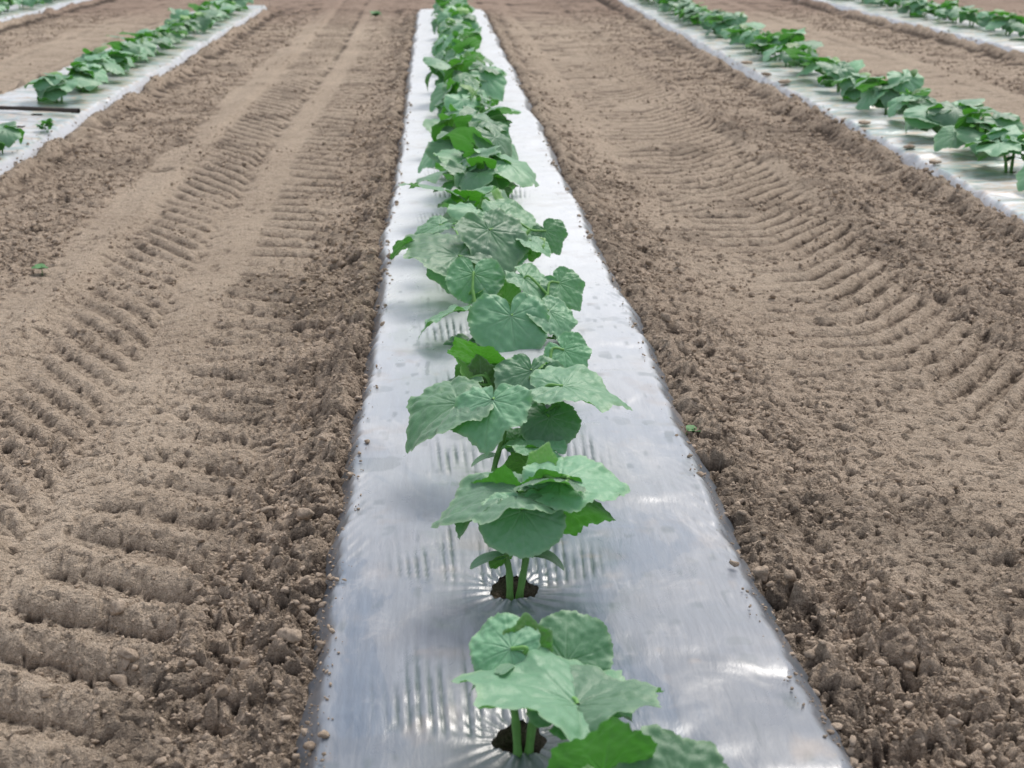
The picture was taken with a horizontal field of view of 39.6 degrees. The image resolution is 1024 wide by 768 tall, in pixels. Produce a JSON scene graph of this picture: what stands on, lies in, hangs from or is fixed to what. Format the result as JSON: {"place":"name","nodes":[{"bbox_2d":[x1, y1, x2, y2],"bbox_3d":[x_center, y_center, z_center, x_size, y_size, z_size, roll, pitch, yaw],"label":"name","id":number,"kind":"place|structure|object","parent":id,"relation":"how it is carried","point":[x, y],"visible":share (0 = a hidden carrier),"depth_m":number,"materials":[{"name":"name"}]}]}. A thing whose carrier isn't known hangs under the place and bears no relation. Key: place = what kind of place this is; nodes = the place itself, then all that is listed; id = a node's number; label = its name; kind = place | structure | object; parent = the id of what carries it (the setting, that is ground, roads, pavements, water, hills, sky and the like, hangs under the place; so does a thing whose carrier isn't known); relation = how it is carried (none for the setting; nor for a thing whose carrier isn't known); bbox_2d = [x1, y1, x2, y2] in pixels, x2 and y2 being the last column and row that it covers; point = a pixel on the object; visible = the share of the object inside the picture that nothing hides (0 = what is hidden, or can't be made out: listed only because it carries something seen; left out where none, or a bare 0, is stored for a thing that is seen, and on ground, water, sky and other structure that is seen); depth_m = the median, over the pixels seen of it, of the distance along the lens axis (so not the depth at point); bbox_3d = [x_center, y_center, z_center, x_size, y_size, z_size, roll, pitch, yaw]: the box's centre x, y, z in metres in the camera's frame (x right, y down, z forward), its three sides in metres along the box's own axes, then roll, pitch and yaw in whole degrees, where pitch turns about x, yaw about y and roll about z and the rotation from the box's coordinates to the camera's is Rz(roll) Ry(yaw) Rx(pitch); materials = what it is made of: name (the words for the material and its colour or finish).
{"place":"outdoors","nodes":[
{"label":"outdoors","id":0,"kind":"place"},
{"bbox_2d":[0,0,1023,767],"bbox_3d":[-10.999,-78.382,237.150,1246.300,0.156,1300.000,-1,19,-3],"label":"ground","id":1,"kind":"structure","parent":0,"point":[956,440],"depth_m":3.58,"materials":[{"name":"soil"}]},
{"bbox_2d":[0,0,9,12],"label":"cucumber plant","id":2,"kind":"object","parent":1,"relation":"on","point":[4,4],"visible":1,"depth_m":13.97,"materials":[{"name":"green plant"}]},
{"bbox_2d":[0,121,24,152],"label":"cucumber plant","id":3,"kind":"object","parent":1,"relation":"on","point":[11,133],"visible":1,"depth_m":6.08,"materials":[{"name":"green plant"}]},
{"bbox_2d":[4,0,21,11],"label":"cucumber plant","id":4,"kind":"object","parent":1,"relation":"on","point":[12,2],"visible":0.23,"depth_m":14.41,"materials":[{"name":"green plant"}]},
{"bbox_2d":[19,0,38,8],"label":"cucumber plant","id":5,"kind":"object","parent":1,"relation":"on","point":[31,3],"visible":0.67,"depth_m":14.76,"materials":[{"name":"green plant"}]},
{"bbox_2d":[31,263,48,275],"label":"weed seedling","id":6,"kind":"object","parent":1,"relation":"on","point":[41,266],"visible":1,"depth_m":4.39,"materials":[{"name":"green plant"}]},
{"bbox_2d":[35,118,53,131],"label":"cucumber plant","id":7,"kind":"object","parent":1,"relation":"on","point":[47,123],"visible":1,"depth_m":6.70,"materials":[{"name":"green plant"}]},
{"bbox_2d":[0,0,89,21],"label":"plastic film","id":8,"kind":"object","parent":1,"relation":"on","point":[15,11],"visible":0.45,"depth_m":14.93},
{"bbox_2d":[24,72,92,102],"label":"cucumber plant","id":9,"kind":"object","parent":1,"relation":"on","point":[53,86],"visible":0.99,"depth_m":7.63,"materials":[{"name":"green plant"}]},
{"bbox_2d":[62,61,107,91],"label":"cucumber plant","id":10,"kind":"object","parent":1,"relation":"on","point":[95,74],"visible":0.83,"depth_m":8.11,"materials":[{"name":"green plant"}]},
{"bbox_2d":[73,46,124,74],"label":"cucumber plant","id":11,"kind":"object","parent":1,"relation":"on","point":[106,62],"visible":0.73,"depth_m":8.48,"materials":[{"name":"green plant"}]},
{"bbox_2d":[98,49,134,73],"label":"cucumber plant","id":12,"kind":"object","parent":1,"relation":"on","point":[122,60],"visible":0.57,"depth_m":8.89,"materials":[{"name":"green plant"}]},
{"bbox_2d":[102,41,147,61],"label":"cucumber plant","id":13,"kind":"object","parent":1,"relation":"on","point":[136,50],"visible":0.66,"depth_m":9.33,"materials":[{"name":"green plant"}]},
{"bbox_2d":[107,35,158,56],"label":"cucumber plant","id":14,"kind":"object","parent":1,"relation":"on","point":[148,45],"visible":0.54,"depth_m":9.77,"materials":[{"name":"green plant"}]},
{"bbox_2d":[0,5,266,174],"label":"plastic film","id":15,"kind":"object","parent":1,"relation":"on","point":[119,85],"visible":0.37,"depth_m":7.96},
{"bbox_2d":[0,106,79,112],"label":"irrigation pipe","id":16,"kind":"object","parent":15,"relation":"on","point":[64,110],"visible":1,"depth_m":7.29,"materials":[{"name":"black plastic"}]},
{"bbox_2d":[120,32,175,49],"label":"cucumber plant","id":17,"kind":"object","parent":1,"relation":"on","point":[160,40],"visible":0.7,"depth_m":10.21,"materials":[{"name":"green plant"}]},
{"bbox_2d":[136,27,188,45],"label":"cucumber plant","id":18,"kind":"object","parent":1,"relation":"on","point":[174,35],"visible":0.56,"depth_m":10.59,"materials":[{"name":"green plant"}]},
{"bbox_2d":[160,20,187,38],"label":"cucumber plant","id":19,"kind":"object","parent":1,"relation":"on","point":[177,26],"visible":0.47,"depth_m":11.06,"materials":[{"name":"green plant"}]},
{"bbox_2d":[164,15,200,37],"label":"cucumber plant","id":20,"kind":"object","parent":1,"relation":"on","point":[190,25],"visible":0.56,"depth_m":11.48,"materials":[{"name":"green plant"}]},
{"bbox_2d":[168,8,215,32],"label":"cucumber plant","id":21,"kind":"object","parent":1,"relation":"on","point":[205,21],"visible":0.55,"depth_m":11.83,"materials":[{"name":"green plant"}]},
{"bbox_2d":[189,10,218,20],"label":"cucumber plant","id":22,"kind":"object","parent":1,"relation":"on","point":[213,13],"visible":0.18,"depth_m":12.36,"materials":[{"name":"green plant"}]},
{"bbox_2d":[188,1,226,20],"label":"cucumber plant","id":23,"kind":"object","parent":1,"relation":"on","point":[206,5],"visible":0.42,"depth_m":12.69,"materials":[{"name":"green plant"}]},
{"bbox_2d":[210,0,236,14],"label":"cucumber plant","id":24,"kind":"object","parent":1,"relation":"on","point":[220,3],"visible":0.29,"depth_m":13.55,"materials":[{"name":"green plant"}]},
{"bbox_2d":[209,0,243,14],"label":"cucumber plant","id":25,"kind":"object","parent":1,"relation":"on","point":[237,6],"visible":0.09,"depth_m":13.99,"materials":[{"name":"green plant"}]},
{"bbox_2d":[219,6,233,17],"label":"cucumber plant","id":26,"kind":"object","parent":1,"relation":"on","point":[224,7],"visible":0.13,"depth_m":13.11,"materials":[{"name":"green plant"}]},
{"bbox_2d":[227,0,249,9],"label":"cucumber plant","id":27,"kind":"object","parent":1,"relation":"on","point":[243,3],"visible":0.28,"depth_m":14.35,"materials":[{"name":"green plant"}]},
{"bbox_2d":[370,11,381,16],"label":"weed seedling","id":28,"kind":"object","parent":1,"relation":"on","point":[375,13],"visible":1,"depth_m":14.39,"materials":[{"name":"green plant"}]},
{"bbox_2d":[431,16,438,33],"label":"cucumber plant","id":29,"kind":"object","parent":1,"relation":"on","point":[434,24],"visible":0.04,"depth_m":11.33,"materials":[{"name":"green plant"}]},
{"bbox_2d":[432,18,463,44],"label":"cucumber plant","id":30,"kind":"object","parent":1,"relation":"on","point":[459,28],"visible":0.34,"depth_m":10.02,"materials":[{"name":"green plant"}]},
{"bbox_2d":[434,3,463,16],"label":"cucumber plant","id":31,"kind":"object","parent":1,"relation":"on","point":[457,5],"visible":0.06,"depth_m":12.10,"materials":[{"name":"green plant"}]},
{"bbox_2d":[431,0,467,15],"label":"cucumber plant","id":32,"kind":"object","parent":1,"relation":"on","point":[439,11],"visible":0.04,"depth_m":13.43,"materials":[{"name":"green plant"}]},
{"bbox_2d":[438,30,463,50],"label":"cucumber plant","id":33,"kind":"object","parent":1,"relation":"on","point":[457,38],"visible":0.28,"depth_m":9.21,"materials":[{"name":"green plant"}]},
{"bbox_2d":[438,0,463,14],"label":"cucumber plant","id":34,"kind":"object","parent":1,"relation":"on","point":[453,2],"visible":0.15,"depth_m":12.61,"materials":[{"name":"green plant"}]},
{"bbox_2d":[435,0,474,12],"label":"cucumber plant","id":35,"kind":"object","parent":1,"relation":"on","point":[441,5],"visible":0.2,"depth_m":13.00,"materials":[{"name":"green plant"}]},
{"bbox_2d":[439,19,471,29],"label":"cucumber plant","id":36,"kind":"object","parent":1,"relation":"on","point":[467,25],"visible":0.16,"depth_m":10.58,"materials":[{"name":"green plant"}]},
{"bbox_2d":[431,33,481,56],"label":"cucumber plant","id":37,"kind":"object","parent":1,"relation":"on","point":[466,42],"visible":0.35,"depth_m":8.80,"materials":[{"name":"green plant"}]},
{"bbox_2d":[443,5,469,18],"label":"cucumber plant","id":38,"kind":"object","parent":1,"relation":"on","point":[450,8],"visible":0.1,"depth_m":11.87,"materials":[{"name":"green plant"}]},
{"bbox_2d":[429,48,485,75],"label":"cucumber plant","id":39,"kind":"object","parent":1,"relation":"on","point":[442,55],"visible":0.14,"depth_m":7.99,"materials":[{"name":"green plant"}]},
{"bbox_2d":[434,72,482,117],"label":"cucumber plant","id":40,"kind":"object","parent":1,"relation":"on","point":[451,86],"visible":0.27,"depth_m":6.80,"materials":[{"name":"green plant"}]},
{"bbox_2d":[437,7,479,33],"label":"cucumber plant","id":41,"kind":"object","parent":1,"relation":"on","point":[444,16],"visible":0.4,"depth_m":10.94,"materials":[{"name":"green plant"}]},
{"bbox_2d":[444,27,481,50],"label":"cucumber plant","id":42,"kind":"object","parent":1,"relation":"on","point":[471,32],"visible":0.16,"depth_m":9.67,"materials":[{"name":"green plant"}]},
{"bbox_2d":[399,183,527,234],"bbox_3d":[-0.119,-0.484,4.299,0.325,0.254,0.400,-15,24,-37],"label":"cucumber plant","id":43,"kind":"object","parent":1,"relation":"on","point":[458,204],"visible":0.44,"depth_m":4.26,"materials":[{"name":"green plant"}]},
{"bbox_2d":[418,113,511,176],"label":"cucumber plant","id":44,"kind":"object","parent":1,"relation":"on","point":[446,123],"visible":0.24,"depth_m":5.47,"materials":[{"name":"green plant"}]},
{"bbox_2d":[423,56,506,89],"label":"cucumber plant","id":45,"kind":"object","parent":1,"relation":"on","point":[435,65],"visible":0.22,"depth_m":7.54,"materials":[{"name":"green plant"}]},
{"bbox_2d":[441,84,492,113],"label":"cucumber plant","id":46,"kind":"object","parent":1,"relation":"on","point":[459,101],"visible":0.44,"depth_m":6.31,"materials":[{"name":"green plant"}]},
{"bbox_2d":[429,58,506,111],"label":"cucumber plant","id":47,"kind":"object","parent":1,"relation":"on","point":[493,81],"visible":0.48,"depth_m":7.17,"materials":[{"name":"green plant"}]},
{"bbox_2d":[422,103,521,132],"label":"cucumber plant","id":48,"kind":"object","parent":1,"relation":"on","point":[494,114],"visible":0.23,"depth_m":5.87,"materials":[{"name":"green plant"}]},
{"bbox_2d":[453,47,493,65],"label":"cucumber plant","id":49,"kind":"object","parent":1,"relation":"on","point":[471,51],"visible":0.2,"depth_m":8.46,"materials":[{"name":"green plant"}]},
{"bbox_2d":[409,146,538,208],"bbox_3d":[-0.113,-0.643,4.722,0.406,0.291,0.338,6,19,17],"label":"cucumber plant","id":50,"kind":"object","parent":1,"relation":"on","point":[477,168],"visible":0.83,"depth_m":4.64,"materials":[{"name":"green plant"}]},
{"bbox_2d":[433,126,520,186],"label":"cucumber plant","id":51,"kind":"object","parent":1,"relation":"on","point":[464,139],"visible":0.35,"depth_m":5.03,"materials":[{"name":"green plant"}]},
{"bbox_2d":[390,198,567,293],"bbox_3d":[-0.126,-0.359,3.940,0.522,0.267,0.388,-15,23,-37],"label":"cucumber plant","id":52,"kind":"object","parent":1,"relation":"on","point":[508,234],"visible":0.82,"depth_m":3.85,"materials":[{"name":"green plant"}]},
{"bbox_2d":[419,256,584,352],"bbox_3d":[-0.020,-0.162,3.478,0.417,0.260,0.253,-1,19,-3],"label":"cucumber plant","id":53,"kind":"object","parent":1,"relation":"on","point":[505,314],"visible":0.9,"depth_m":3.46,"materials":[{"name":"green plant"}]},
{"bbox_2d":[405,364,632,473],"bbox_3d":[0.015,0.097,2.603,0.420,0.230,0.267,-1,19,-3],"label":"cucumber plant","id":54,"kind":"object","parent":1,"relation":"on","point":[484,420],"visible":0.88,"depth_m":2.56,"materials":[{"name":"green plant"}]},
{"bbox_2d":[447,331,591,394],"bbox_3d":[-0.004,-0.015,3.047,0.360,0.196,0.238,-1,19,-3],"label":"cucumber plant","id":55,"kind":"object","parent":1,"relation":"on","point":[486,366],"visible":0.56,"depth_m":3.04,"materials":[{"name":"green plant"}]},
{"bbox_2d":[431,441,629,600],"bbox_3d":[0.030,0.234,2.164,0.307,0.248,0.205,-1,19,-3],"label":"cucumber plant","id":56,"kind":"object","parent":1,"relation":"on","point":[542,504],"visible":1,"depth_m":2.13,"materials":[{"name":"green plant"}]},
{"bbox_2d":[451,610,663,757],"bbox_3d":[0.047,0.408,1.758,0.261,0.174,0.274,-12,22,-32],"label":"cucumber plant","id":57,"kind":"object","parent":1,"relation":"on","point":[562,676],"visible":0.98,"depth_m":1.78,"materials":[{"name":"green plant"}]},
{"bbox_2d":[296,9,852,767],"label":"plastic film","id":58,"kind":"object","parent":1,"relation":"on","point":[652,579],"visible":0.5,"depth_m":2.29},
{"bbox_2d":[547,716,728,767],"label":"cucumber plant","id":59,"kind":"object","parent":1,"relation":"on","point":[613,742],"visible":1,"depth_m":1.54,"materials":[{"name":"green plant"}]},
{"bbox_2d":[657,0,692,13],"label":"cucumber plant","id":60,"kind":"object","parent":1,"relation":"on","point":[665,6],"visible":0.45,"depth_m":13.94,"materials":[{"name":"green plant"}]},
{"bbox_2d":[668,2,695,12],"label":"cucumber plant","id":61,"kind":"object","parent":1,"relation":"on","point":[673,4],"visible":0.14,"depth_m":13.56,"materials":[{"name":"green plant"}]},
{"bbox_2d":[674,1,706,17],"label":"cucumber plant","id":62,"kind":"object","parent":1,"relation":"on","point":[677,11],"visible":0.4,"depth_m":13.16,"materials":[{"name":"green plant"}]},
{"bbox_2d":[686,425,699,433],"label":"weed seedling","id":63,"kind":"object","parent":1,"relation":"on","point":[690,428],"visible":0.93,"depth_m":2.99,"materials":[{"name":"green plant"}]},
{"bbox_2d":[679,5,711,23],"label":"cucumber plant","id":64,"kind":"object","parent":1,"relation":"on","point":[687,13],"visible":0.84,"depth_m":12.73,"materials":[{"name":"green plant"}]},
{"bbox_2d":[690,9,727,29],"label":"cucumber plant","id":65,"kind":"object","parent":1,"relation":"on","point":[701,15],"visible":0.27,"depth_m":12.31,"materials":[{"name":"green plant"}]},
{"bbox_2d":[700,12,725,27],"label":"cucumber plant","id":66,"kind":"object","parent":1,"relation":"on","point":[706,23],"visible":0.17,"depth_m":11.93,"materials":[{"name":"green plant"}]},
{"bbox_2d":[703,12,747,35],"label":"cucumber plant","id":67,"kind":"object","parent":1,"relation":"on","point":[719,23],"visible":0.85,"depth_m":11.46,"materials":[{"name":"green plant"}]},
{"bbox_2d":[722,28,760,48],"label":"cucumber plant","id":68,"kind":"object","parent":1,"relation":"on","point":[738,33],"visible":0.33,"depth_m":10.66,"materials":[{"name":"green plant"}]},
{"bbox_2d":[720,22,765,39],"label":"cucumber plant","id":69,"kind":"object","parent":1,"relation":"on","point":[752,25],"visible":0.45,"depth_m":11.09,"materials":[{"name":"green plant"}]},
{"bbox_2d":[739,29,780,53],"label":"cucumber plant","id":70,"kind":"object","parent":1,"relation":"on","point":[747,38],"visible":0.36,"depth_m":10.23,"materials":[{"name":"green plant"}]},
{"bbox_2d":[745,28,805,59],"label":"cucumber plant","id":71,"kind":"object","parent":1,"relation":"on","point":[762,43],"visible":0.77,"depth_m":9.80,"materials":[{"name":"green plant"}]},
{"bbox_2d":[763,40,823,66],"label":"cucumber plant","id":72,"kind":"object","parent":1,"relation":"on","point":[782,54],"visible":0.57,"depth_m":9.41,"materials":[{"name":"green plant"}]},
{"bbox_2d":[784,44,817,68],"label":"cucumber plant","id":73,"kind":"object","parent":1,"relation":"on","point":[805,50],"visible":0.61,"depth_m":8.94,"materials":[{"name":"green plant"}]},
{"bbox_2d":[786,54,840,80],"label":"cucumber plant","id":74,"kind":"object","parent":1,"relation":"on","point":[820,65],"visible":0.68,"depth_m":8.57,"materials":[{"name":"green plant"}]},
{"bbox_2d":[618,0,1023,222],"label":"plastic film","id":75,"kind":"object","parent":1,"relation":"on","point":[989,181],"visible":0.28,"depth_m":6.97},
{"bbox_2d":[741,60,752,63],"bbox_3d":[1.578,-2.161,9.557,0.084,0.026,0.071,-1,19,-3],"label":"soil clod","id":76,"kind":"object","parent":75,"relation":"on","point":[746,62],"visible":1,"depth_m":9.53,"materials":[{"name":"brown soil"}]},
{"bbox_2d":[777,79,790,83],"bbox_3d":[1.629,-1.806,8.495,0.070,0.027,0.069,16,24,39],"label":"soil clod","id":77,"kind":"object","parent":75,"relation":"on","point":[784,81],"visible":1,"depth_m":8.48,"materials":[{"name":"brown soil"}]},
{"bbox_2d":[858,120,870,124],"bbox_3d":[1.708,-1.267,6.896,0.063,0.021,0.047,-1,19,-3],"label":"soil clod","id":78,"kind":"object","parent":75,"relation":"on","point":[863,122],"visible":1,"depth_m":6.88,"materials":[{"name":"brown soil"}]},
{"bbox_2d":[903,144,915,148],"bbox_3d":[1.740,-1.040,6.224,0.055,0.019,0.039,-1,19,-3],"label":"soil clod","id":79,"kind":"object","parent":75,"relation":"on","point":[907,146],"visible":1,"depth_m":6.21,"materials":[{"name":"brown soil"}]},
{"bbox_2d":[929,159,941,163],"bbox_3d":[1.740,-0.914,5.846,0.050,0.017,0.038,8,20,21],"label":"soil clod","id":80,"kind":"object","parent":75,"relation":"on","point":[932,161],"visible":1,"depth_m":5.84,"materials":[{"name":"brown soil"}]},
{"bbox_2d":[817,60,864,91],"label":"cucumber plant","id":81,"kind":"object","parent":1,"relation":"on","point":[839,70],"visible":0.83,"depth_m":8.10,"materials":[{"name":"green plant"}]},
{"bbox_2d":[831,72,882,99],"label":"cucumber plant","id":82,"kind":"object","parent":1,"relation":"on","point":[847,85],"visible":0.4,"depth_m":7.70,"materials":[{"name":"green plant"}]},
{"bbox_2d":[863,0,884,6],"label":"cucumber plant","id":83,"kind":"object","parent":1,"relation":"on","point":[867,1],"visible":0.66,"depth_m":14.97,"materials":[{"name":"green plant"}]},
{"bbox_2d":[853,69,930,114],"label":"cucumber plant","id":84,"kind":"object","parent":1,"relation":"on","point":[880,93],"visible":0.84,"depth_m":7.29,"materials":[{"name":"green plant"}]},
{"bbox_2d":[883,0,903,9],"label":"cucumber plant","id":85,"kind":"object","parent":1,"relation":"on","point":[891,3],"visible":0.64,"depth_m":14.61,"materials":[{"name":"green plant"}]},
{"bbox_2d":[897,0,913,12],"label":"cucumber plant","id":86,"kind":"object","parent":1,"relation":"on","point":[903,9],"visible":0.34,"depth_m":14.19,"materials":[{"name":"green plant"}]},
{"bbox_2d":[887,88,935,116],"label":"cucumber plant","id":87,"kind":"object","parent":1,"relation":"on","point":[903,102],"visible":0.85,"depth_m":6.88,"materials":[{"name":"green plant"}]},
{"bbox_2d":[814,0,1023,51],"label":"plastic film","id":88,"kind":"object","parent":1,"relation":"on","point":[997,37],"visible":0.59,"depth_m":12.80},
{"bbox_2d":[903,0,940,15],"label":"cucumber plant","id":89,"kind":"object","parent":1,"relation":"on","point":[916,7],"visible":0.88,"depth_m":13.73,"materials":[{"name":"green plant"}]},
{"bbox_2d":[921,0,958,18],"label":"cucumber plant","id":90,"kind":"object","parent":1,"relation":"on","point":[932,8],"visible":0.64,"depth_m":13.36,"materials":[{"name":"green plant"}]},
{"bbox_2d":[903,98,990,134],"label":"cucumber plant","id":91,"kind":"object","parent":1,"relation":"on","point":[936,117],"visible":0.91,"depth_m":6.43,"materials":[{"name":"green plant"}]},
{"bbox_2d":[934,5,974,22],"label":"cucumber plant","id":92,"kind":"object","parent":1,"relation":"on","point":[942,13],"visible":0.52,"depth_m":12.94,"materials":[{"name":"green plant"}]},
{"bbox_2d":[948,8,990,25],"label":"cucumber plant","id":93,"kind":"object","parent":1,"relation":"on","point":[969,15],"visible":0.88,"depth_m":12.48,"materials":[{"name":"green plant"}]},
{"bbox_2d":[934,106,1023,154],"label":"cucumber plant","id":94,"kind":"object","parent":1,"relation":"on","point":[968,126],"visible":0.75,"depth_m":6.03,"materials":[{"name":"green plant"}]},
{"bbox_2d":[961,125,1023,172],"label":"cucumber plant","id":95,"kind":"object","parent":1,"relation":"on","point":[997,141],"visible":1,"depth_m":5.64,"materials":[{"name":"green plant"}]},
{"bbox_2d":[976,9,1008,26],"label":"cucumber plant","id":96,"kind":"object","parent":1,"relation":"on","point":[984,19],"visible":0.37,"depth_m":12.13,"materials":[{"name":"green plant"}]},
{"bbox_2d":[985,12,1023,34],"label":"cucumber plant","id":97,"kind":"object","parent":1,"relation":"on","point":[998,22],"visible":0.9,"depth_m":11.68,"materials":[{"name":"green plant"}]},
{"bbox_2d":[1010,21,1023,36],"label":"cucumber plant","id":98,"kind":"object","parent":1,"relation":"on","point":[1018,27],"visible":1,"depth_m":11.22,"materials":[{"name":"green plant"}]},
{"bbox_2d":[1015,166,1023,191],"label":"cucumber plant","id":99,"kind":"object","parent":1,"relation":"on","point":[1019,175],"visible":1,"depth_m":5.24,"materials":[{"name":"green plant"}]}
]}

